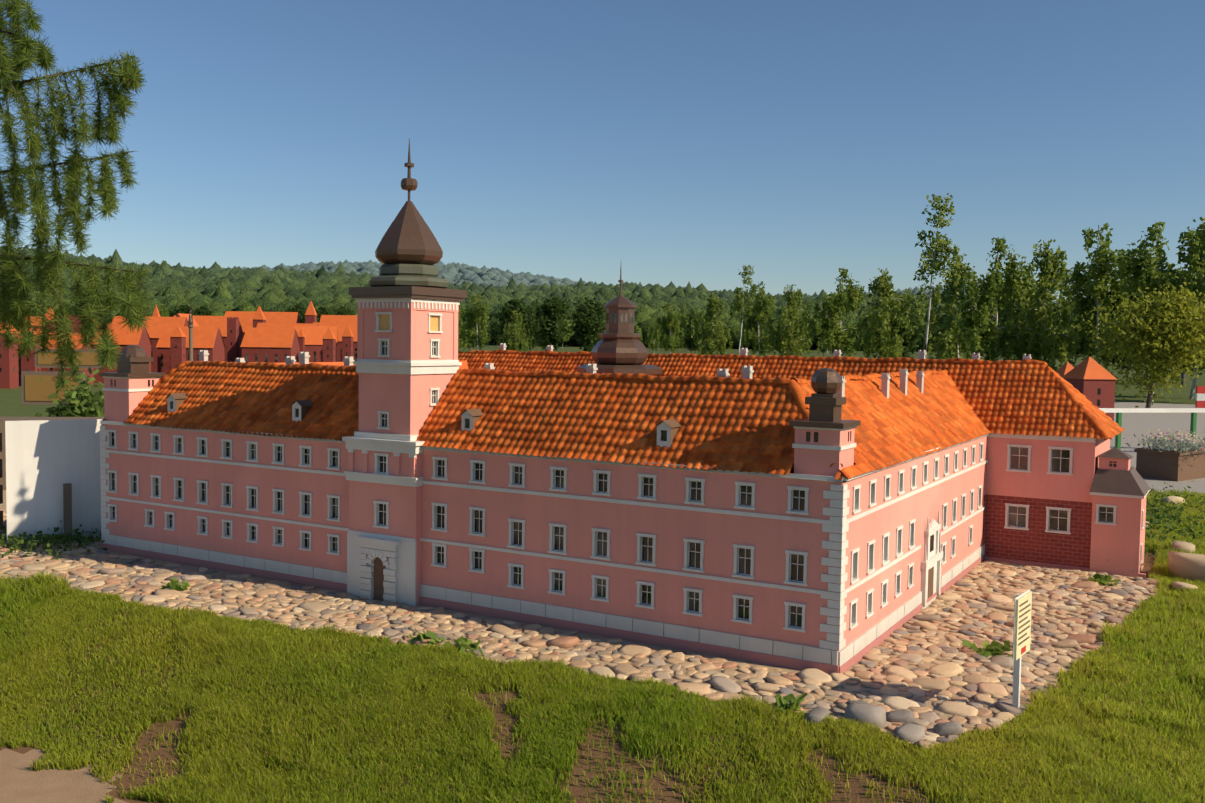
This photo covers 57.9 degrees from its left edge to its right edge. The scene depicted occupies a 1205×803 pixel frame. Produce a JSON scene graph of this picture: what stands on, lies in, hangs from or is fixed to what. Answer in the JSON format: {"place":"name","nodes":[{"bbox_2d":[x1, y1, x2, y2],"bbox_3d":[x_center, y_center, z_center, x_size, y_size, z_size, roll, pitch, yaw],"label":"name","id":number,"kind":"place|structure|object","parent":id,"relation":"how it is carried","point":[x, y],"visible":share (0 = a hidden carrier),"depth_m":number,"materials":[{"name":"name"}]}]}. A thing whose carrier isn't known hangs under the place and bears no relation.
{"place":"outdoors","nodes":[
{"label":"outdoors","id":0,"kind":"place"},
{"bbox_2d":[0,569,77,624],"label":"grass","id":1,"kind":"structure","parent":0,"point":[18,595],"depth_m":4.67,"materials":[{"name":"green plant"}]},
{"bbox_2d":[0,747,127,802],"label":"path","id":2,"kind":"structure","parent":0,"point":[21,781],"depth_m":3.40,"materials":[{"name":"beige sand"}]},
{"bbox_2d":[0,0,153,393],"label":"larch branches","id":3,"kind":"object","parent":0,"point":[24,54],"visible":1,"depth_m":3.30,"materials":[{"name":"green plant"}]},
{"bbox_2d":[0,244,1082,354],"bbox_3d":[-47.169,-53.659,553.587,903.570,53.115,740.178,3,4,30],"label":"forest hill","id":4,"kind":"structure","parent":0,"point":[218,289],"depth_m":415.10,"materials":[{"name":"green plant"}]},
{"bbox_2d":[0,549,1202,802],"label":"soil","id":5,"kind":"structure","parent":0,"point":[862,787],"depth_m":3.17,"materials":[{"name":"brown soil"}]},
{"bbox_2d":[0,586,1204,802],"bbox_3d":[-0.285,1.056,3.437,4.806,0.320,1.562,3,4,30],"label":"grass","id":6,"kind":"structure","parent":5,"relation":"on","point":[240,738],"depth_m":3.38,"materials":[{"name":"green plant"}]},
{"bbox_2d":[1027,487,1204,732],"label":"grass","id":7,"kind":"structure","parent":5,"relation":"on","point":[1131,687],"depth_m":3.87,"materials":[{"name":"green plant"}]},
{"bbox_2d":[0,345,1204,749],"bbox_3d":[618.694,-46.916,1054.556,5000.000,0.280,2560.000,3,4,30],"label":"ground","id":8,"kind":"structure","parent":0,"point":[10,403],"depth_m":31.25,"materials":[{"name":"green plant"}]},
{"bbox_2d":[14,303,45,327],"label":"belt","id":9,"kind":"object","parent":8,"relation":"on","point":[32,311],"visible":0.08,"depth_m":80.34,"materials":[{"name":"green plant"}]},
{"bbox_2d":[25,352,97,400],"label":"display boards","id":10,"kind":"object","parent":8,"relation":"on","point":[36,389],"visible":0.5,"depth_m":8.88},
{"bbox_2d":[34,367,103,416],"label":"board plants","id":11,"kind":"object","parent":8,"relation":"on","point":[84,397],"visible":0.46,"depth_m":8.37,"materials":[{"name":"green plant"}]},
{"bbox_2d":[64,304,78,316],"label":"tree","id":12,"kind":"object","parent":8,"relation":"on","point":[73,312],"visible":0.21,"depth_m":200.40,"materials":[{"name":"green plant"}]},
{"bbox_2d":[159,303,168,316],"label":"tree","id":13,"kind":"object","parent":8,"relation":"on","point":[164,313],"visible":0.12,"depth_m":93.17,"materials":[{"name":"green plant"}]},
{"bbox_2d":[169,303,203,316],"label":"tree","id":14,"kind":"object","parent":8,"relation":"on","point":[183,309],"visible":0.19,"depth_m":124.18,"materials":[{"name":"green plant"}]},
{"bbox_2d":[192,305,214,315],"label":"tree","id":15,"kind":"object","parent":8,"relation":"on","point":[205,311],"visible":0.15,"depth_m":171.68,"materials":[{"name":"green plant"}]},
{"bbox_2d":[281,303,319,322],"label":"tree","id":16,"kind":"object","parent":8,"relation":"on","point":[300,309],"visible":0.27,"depth_m":103.18,"materials":[{"name":"green plant"}]},
{"bbox_2d":[316,305,336,321],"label":"tree","id":17,"kind":"object","parent":8,"relation":"on","point":[320,310],"visible":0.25,"depth_m":201.00,"materials":[{"name":"green plant"}]},
{"bbox_2d":[332,305,356,314],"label":"tree","id":18,"kind":"object","parent":8,"relation":"on","point":[342,310],"visible":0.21,"depth_m":210.16,"materials":[{"name":"green plant"}]},
{"bbox_2d":[458,308,475,350],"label":"tree","id":19,"kind":"object","parent":8,"relation":"on","point":[460,343],"visible":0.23,"depth_m":62.98,"materials":[{"name":"green plant"}]},
{"bbox_2d":[458,307,490,351],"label":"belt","id":20,"kind":"object","parent":8,"relation":"on","point":[471,343],"visible":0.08,"depth_m":97.72,"materials":[{"name":"green plant"}]},
{"bbox_2d":[460,293,490,350],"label":"tree","id":21,"kind":"object","parent":8,"relation":"on","point":[478,314],"visible":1,"depth_m":59.36,"materials":[{"name":"green plant"}]},
{"bbox_2d":[488,319,502,346],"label":"tree","id":22,"kind":"object","parent":8,"relation":"on","point":[495,336],"visible":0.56,"depth_m":227.16,"materials":[{"name":"green plant"}]},
{"bbox_2d":[487,297,544,351],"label":"tree","id":23,"kind":"object","parent":8,"relation":"on","point":[510,307],"visible":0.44,"depth_m":65.33,"materials":[{"name":"green plant"}]},
{"bbox_2d":[499,309,532,351],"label":"tree","id":24,"kind":"object","parent":8,"relation":"on","point":[513,343],"visible":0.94,"depth_m":57.43,"materials":[{"name":"green plant"}]},
{"bbox_2d":[525,308,537,350],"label":"tree","id":25,"kind":"object","parent":8,"relation":"on","point":[534,343],"visible":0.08,"depth_m":99.41,"materials":[{"name":"green plant"}]},
{"bbox_2d":[530,294,575,351],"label":"tree","id":26,"kind":"object","parent":8,"relation":"on","point":[552,311],"visible":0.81,"depth_m":69.12,"materials":[{"name":"green plant"}]},
{"bbox_2d":[0,301,1117,489],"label":"buildings","id":27,"kind":"structure","parent":8,"relation":"on","point":[167,344],"depth_m":28.07,"materials":[{"name":"tile"}]},
{"bbox_2d":[559,321,572,347],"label":"tree","id":28,"kind":"object","parent":8,"relation":"on","point":[567,336],"visible":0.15,"depth_m":204.91,"materials":[{"name":"green plant"}]},
{"bbox_2d":[0,490,1162,749],"bbox_3d":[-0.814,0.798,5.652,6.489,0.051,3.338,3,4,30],"label":"cobbles","id":29,"kind":"object","parent":8,"relation":"on","point":[144,587],"visible":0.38,"depth_m":4.21,"materials":[{"name":"beige stone"}]},
{"bbox_2d":[0,520,106,561],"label":"plants","id":30,"kind":"object","parent":29,"relation":"on","point":[60,538],"visible":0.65,"depth_m":5.70,"materials":[{"name":"green plant"}]},
{"bbox_2d":[161,577,190,590],"bbox_3d":[-1.871,0.815,4.806,0.130,0.070,0.120,3,4,30],"label":"weed","id":31,"kind":"object","parent":29,"relation":"on","point":[173,584],"visible":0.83,"depth_m":4.78,"materials":[{"name":"green plant"}]},
{"bbox_2d":[409,628,445,645],"bbox_3d":[-0.650,0.872,4.012,0.148,0.071,0.128,3,4,30],"label":"weed","id":32,"kind":"object","parent":29,"relation":"on","point":[428,635],"visible":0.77,"depth_m":4.00,"materials":[{"name":"green plant"}]},
{"bbox_2d":[444,635,483,655],"bbox_3d":[-0.487,0.879,3.912,0.178,0.068,0.115,3,4,30],"label":"weed","id":33,"kind":"object","parent":29,"relation":"on","point":[465,643],"visible":0.73,"depth_m":3.92,"materials":[{"name":"green plant"}]},
{"bbox_2d":[775,693,809,712],"bbox_3d":[0.581,0.927,3.324,0.107,0.081,0.115,1,3,-1],"label":"weed","id":34,"kind":"object","parent":29,"relation":"on","point":[781,703],"visible":0.75,"depth_m":3.33,"materials":[{"name":"green plant"}]},
{"bbox_2d":[806,700,962,744],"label":"rocks","id":35,"kind":"object","parent":29,"relation":"on","point":[908,729],"visible":0.75,"depth_m":3.20,"materials":[{"name":"grey stone"}]},
{"bbox_2d":[962,639,1012,657],"bbox_3d":[1.413,0.907,3.958,0.146,0.076,0.172,0,3,-13],"label":"weed","id":36,"kind":"object","parent":29,"relation":"on","point":[994,648],"visible":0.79,"depth_m":3.97,"materials":[{"name":"green plant"}]},
{"bbox_2d":[1085,573,1120,585],"bbox_3d":[2.379,0.855,5.198,0.143,0.069,0.165,1,3,9],"label":"weed","id":37,"kind":"object","parent":29,"relation":"on","point":[1104,579],"visible":0.77,"depth_m":5.17,"materials":[{"name":"green plant"}]},
{"bbox_2d":[567,297,605,351],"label":"tree","id":38,"kind":"object","parent":8,"relation":"on","point":[589,323],"visible":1,"depth_m":73.13,"materials":[{"name":"green plant"}]},
{"bbox_2d":[605,317,640,332],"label":"tree","id":39,"kind":"object","parent":8,"relation":"on","point":[635,326],"depth_m":101.57,"materials":[{"name":"green plant"}]},
{"bbox_2d":[99,138,1149,674],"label":"castle","id":40,"kind":"structure","parent":8,"relation":"on","point":[809,560],"depth_m":4.58,"materials":[{"name":"paint"}]},
{"bbox_2d":[123,349,1124,479],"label":"roof","id":41,"kind":"structure","parent":40,"relation":"on","point":[542,403],"depth_m":4.76,"materials":[{"name":"orange tile"}]},
{"bbox_2d":[644,326,660,352],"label":"tree","id":42,"kind":"object","parent":8,"relation":"on","point":[651,337],"visible":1,"depth_m":93.73,"materials":[{"name":"green plant"}]},
{"bbox_2d":[648,321,664,348],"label":"tree","id":43,"kind":"object","parent":8,"relation":"on","point":[657,328],"visible":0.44,"depth_m":146.25,"materials":[{"name":"green plant"}]},
{"bbox_2d":[653,302,685,352],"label":"tree","id":44,"kind":"object","parent":8,"relation":"on","point":[667,332],"visible":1,"depth_m":61.74,"materials":[{"name":"green plant"}]},
{"bbox_2d":[675,320,686,351],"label":"tree","id":45,"kind":"object","parent":8,"relation":"on","point":[679,335],"visible":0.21,"depth_m":151.52,"materials":[{"name":"green plant"}]},
{"bbox_2d":[680,321,705,353],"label":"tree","id":46,"kind":"object","parent":8,"relation":"on","point":[691,344],"visible":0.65,"depth_m":111.54,"materials":[{"name":"green plant"}]},
{"bbox_2d":[679,310,706,324],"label":"tree","id":47,"kind":"object","parent":8,"relation":"on","point":[690,317],"visible":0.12,"depth_m":171.86,"materials":[{"name":"green plant"}]},
{"bbox_2d":[690,319,706,353],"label":"tree","id":48,"kind":"object","parent":8,"relation":"on","point":[702,336],"visible":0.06,"depth_m":113.71,"materials":[{"name":"green plant"}]},
{"bbox_2d":[683,292,732,354],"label":"tree","id":49,"kind":"object","parent":8,"relation":"on","point":[709,342],"visible":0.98,"depth_m":43.56,"materials":[{"name":"green plant"}]},
{"bbox_2d":[730,265,756,354],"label":"tree","id":50,"kind":"object","parent":8,"relation":"on","point":[739,303],"visible":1,"depth_m":33.93,"materials":[{"name":"green plant"}]},
{"bbox_2d":[728,281,775,355],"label":"tree","id":51,"kind":"object","parent":8,"relation":"on","point":[754,332],"visible":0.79,"depth_m":44.39,"materials":[{"name":"green plant"}]},
{"bbox_2d":[745,317,767,345],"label":"tree","id":52,"kind":"object","parent":8,"relation":"on","point":[761,328],"visible":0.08,"depth_m":162.78,"materials":[{"name":"green plant"}]},
{"bbox_2d":[762,285,821,358],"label":"tree","id":53,"kind":"object","parent":8,"relation":"on","point":[783,332],"visible":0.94,"depth_m":40.94,"materials":[{"name":"green plant"}]},
{"bbox_2d":[793,324,811,345],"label":"tree","id":54,"kind":"object","parent":8,"relation":"on","point":[808,336],"visible":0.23,"depth_m":174.64,"materials":[{"name":"green plant"}]},
{"bbox_2d":[795,315,816,350],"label":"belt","id":55,"kind":"object","parent":8,"relation":"on","point":[812,336],"visible":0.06,"depth_m":213.81,"materials":[{"name":"green plant"}]},
{"bbox_2d":[811,325,828,356],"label":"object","id":56,"kind":"object","parent":8,"relation":"on","point":[816,340],"visible":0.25,"depth_m":114.77,"materials":[{"name":"green plant"}]},
{"bbox_2d":[804,268,866,356],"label":"tree","id":57,"kind":"object","parent":8,"relation":"on","point":[832,318],"visible":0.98,"depth_m":38.65,"materials":[{"name":"green plant"}]},
{"bbox_2d":[853,317,877,358],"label":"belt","id":58,"kind":"object","parent":8,"relation":"on","point":[860,337],"visible":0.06,"depth_m":89.25,"materials":[{"name":"green plant"}]},
{"bbox_2d":[853,268,927,357],"bbox_3d":[9.154,-2.437,34.729,2.318,3.649,2.335,-1,4,-37],"label":"tree","id":59,"kind":"object","parent":8,"relation":"on","point":[883,322],"visible":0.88,"depth_m":34.38,"materials":[{"name":"green plant"}]},
{"bbox_2d":[859,291,929,360],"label":"tree","id":60,"kind":"object","parent":8,"relation":"on","point":[907,344],"visible":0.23,"depth_m":45.72,"materials":[{"name":"green plant"}]},
{"bbox_2d":[913,331,929,350],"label":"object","id":61,"kind":"object","parent":8,"relation":"on","point":[922,347],"visible":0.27,"depth_m":191.44,"materials":[{"name":"green plant"}]},
{"bbox_2d":[920,325,939,350],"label":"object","id":62,"kind":"object","parent":8,"relation":"on","point":[934,330],"visible":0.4,"depth_m":180.38,"materials":[{"name":"green plant"}]},
{"bbox_2d":[929,316,944,351],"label":"tree","id":63,"kind":"object","parent":8,"relation":"on","point":[937,324],"visible":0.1,"depth_m":184.90,"materials":[{"name":"green plant"}]},
{"bbox_2d":[913,193,963,358],"bbox_3d":[8.656,-2.782,28.041,1.187,5.050,1.133,3,4,30],"label":"birch","id":64,"kind":"object","parent":8,"relation":"on","point":[932,256],"visible":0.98,"depth_m":27.90,"materials":[{"name":"green plant"}]},
{"bbox_2d":[933,327,948,347],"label":"tree","id":65,"kind":"object","parent":8,"relation":"on","point":[937,335],"visible":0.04,"depth_m":163.48,"materials":[{"name":"green plant"}]},
{"bbox_2d":[902,253,985,359],"bbox_3d":[9.947,-2.348,31.418,2.446,3.852,2.464,-1,3,-27],"label":"tree","id":66,"kind":"object","parent":8,"relation":"on","point":[947,338],"visible":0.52,"depth_m":31.30,"materials":[{"name":"green plant"}]},
{"bbox_2d":[940,237,1050,360],"bbox_3d":[8.979,-1.976,25.444,2.261,3.717,1.758,0,3,-21],"label":"birch","id":67,"kind":"object","parent":8,"relation":"on","point":[991,292],"visible":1,"depth_m":25.06,"materials":[{"name":"green plant"}]},
{"bbox_2d":[990,283,1066,359],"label":"tree","id":68,"kind":"object","parent":8,"relation":"on","point":[1057,307],"visible":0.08,"depth_m":38.78,"materials":[{"name":"green plant"}]},
{"bbox_2d":[994,239,1103,371],"bbox_3d":[10.436,-1.960,25.498,2.387,3.730,2.369,0,3,-22],"label":"birch","id":69,"kind":"object","parent":8,"relation":"on","point":[1048,265],"visible":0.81,"depth_m":25.48,"materials":[{"name":"green plant"}]},
{"bbox_2d":[1075,326,1086,353],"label":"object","id":70,"kind":"object","parent":8,"relation":"on","point":[1082,343],"visible":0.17,"depth_m":191.41,"materials":[{"name":"green plant"}]},
{"bbox_2d":[1058,223,1131,375],"bbox_3d":[12.612,-2.313,27.463,2.022,4.275,2.600,-1,3,-26],"label":"tree","id":71,"kind":"object","parent":8,"relation":"on","point":[1103,274],"visible":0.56,"depth_m":27.16,"materials":[{"name":"green plant"}]},
{"bbox_2d":[1074,275,1148,380],"bbox_3d":[18.990,-2.719,39.587,3.372,3.960,3.116,3,4,38],"label":"tree","id":72,"kind":"object","parent":8,"relation":"on","point":[1137,295],"visible":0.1,"depth_m":39.18,"materials":[{"name":"green plant"}]},
{"bbox_2d":[1098,221,1204,400],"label":"tree","id":73,"kind":"object","parent":8,"relation":"on","point":[1159,276],"visible":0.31,"depth_m":24.00,"materials":[{"name":"green plant"}]},
{"bbox_2d":[1130,217,1204,398],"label":"tree","id":74,"kind":"object","parent":8,"relation":"on","point":[1191,261],"visible":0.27,"depth_m":25.50,"materials":[{"name":"green plant"}]},
{"bbox_2d":[1140,268,1195,385],"bbox_3d":[18.852,-2.433,35.335,3.025,3.844,3.272,3,4,34],"label":"tree","id":75,"kind":"object","parent":8,"relation":"on","point":[1183,377],"visible":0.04,"depth_m":35.25,"materials":[{"name":"green plant"}]},
{"bbox_2d":[1190,224,1204,349],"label":"tree","id":76,"kind":"object","parent":8,"relation":"on","point":[1201,236],"visible":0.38,"depth_m":23.57,"materials":[{"name":"green plant"}]},
{"bbox_2d":[0,0,1204,305],"label":"sky","id":77,"kind":"structure","parent":0,"point":[661,142],"materials":[{"name":"blue"}]},
{"bbox_2d":[485,342,996,351],"bbox_3d":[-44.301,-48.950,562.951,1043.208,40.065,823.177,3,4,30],"label":"hill","id":78,"kind":"structure","parent":0,"point":[489,343],"depth_m":287.02,"materials":[{"name":"green plant"}]},
{"bbox_2d":[1110,402,1204,495],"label":"paved path","id":79,"kind":"structure","parent":0,"point":[1139,425],"depth_m":15.62,"materials":[{"name":"grey concrete"}]},
{"bbox_2d":[1073,276,1204,407],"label":"tree","id":80,"kind":"object","parent":79,"relation":"on","point":[1172,331],"visible":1,"depth_m":19.85,"materials":[{"name":"green plant"}]},
{"bbox_2d":[1126,433,1204,454],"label":"planter plants","id":81,"kind":"object","parent":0,"point":[1163,444],"visible":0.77,"depth_m":9.46,"materials":[{"name":"green plant"}]},
{"bbox_2d":[1123,431,1204,448],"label":"planter flowers","id":82,"kind":"object","parent":81,"relation":"on","point":[1178,439],"visible":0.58,"depth_m":9.58,"materials":[{"name":"red plant"}]},
{"bbox_2d":[1143,428,1204,444],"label":"planter flowers","id":83,"kind":"object","parent":81,"relation":"on","point":[1172,436],"visible":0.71,"depth_m":9.62,"materials":[{"name":"white plant"}]},
{"bbox_3d":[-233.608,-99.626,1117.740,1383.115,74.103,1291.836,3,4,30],"label":"ridge ground","id":84,"kind":"structure","parent":0,"visible":0},
{"bbox_2d":[191,259,1040,300],"bbox_3d":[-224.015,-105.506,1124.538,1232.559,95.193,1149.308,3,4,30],"label":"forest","id":85,"kind":"object","parent":84,"relation":"on","point":[456,274],"visible":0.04,"depth_m":1183.93,"materials":[{"name":"green plant"}]},
{"label":"soil","id":86,"kind":"structure","parent":0,"visible":0},
{"bbox_2d":[1050,482,1204,578],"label":"weeds","id":87,"kind":"object","parent":86,"relation":"on","point":[1165,514],"visible":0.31,"depth_m":6.93,"materials":[{"name":"green plant"}]},
{"bbox_2d":[1145,496,1204,590],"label":"boulders","id":88,"kind":"object","parent":86,"relation":"on","point":[1190,566],"visible":0.33,"depth_m":5.31,"materials":[{"name":"beige stone"}]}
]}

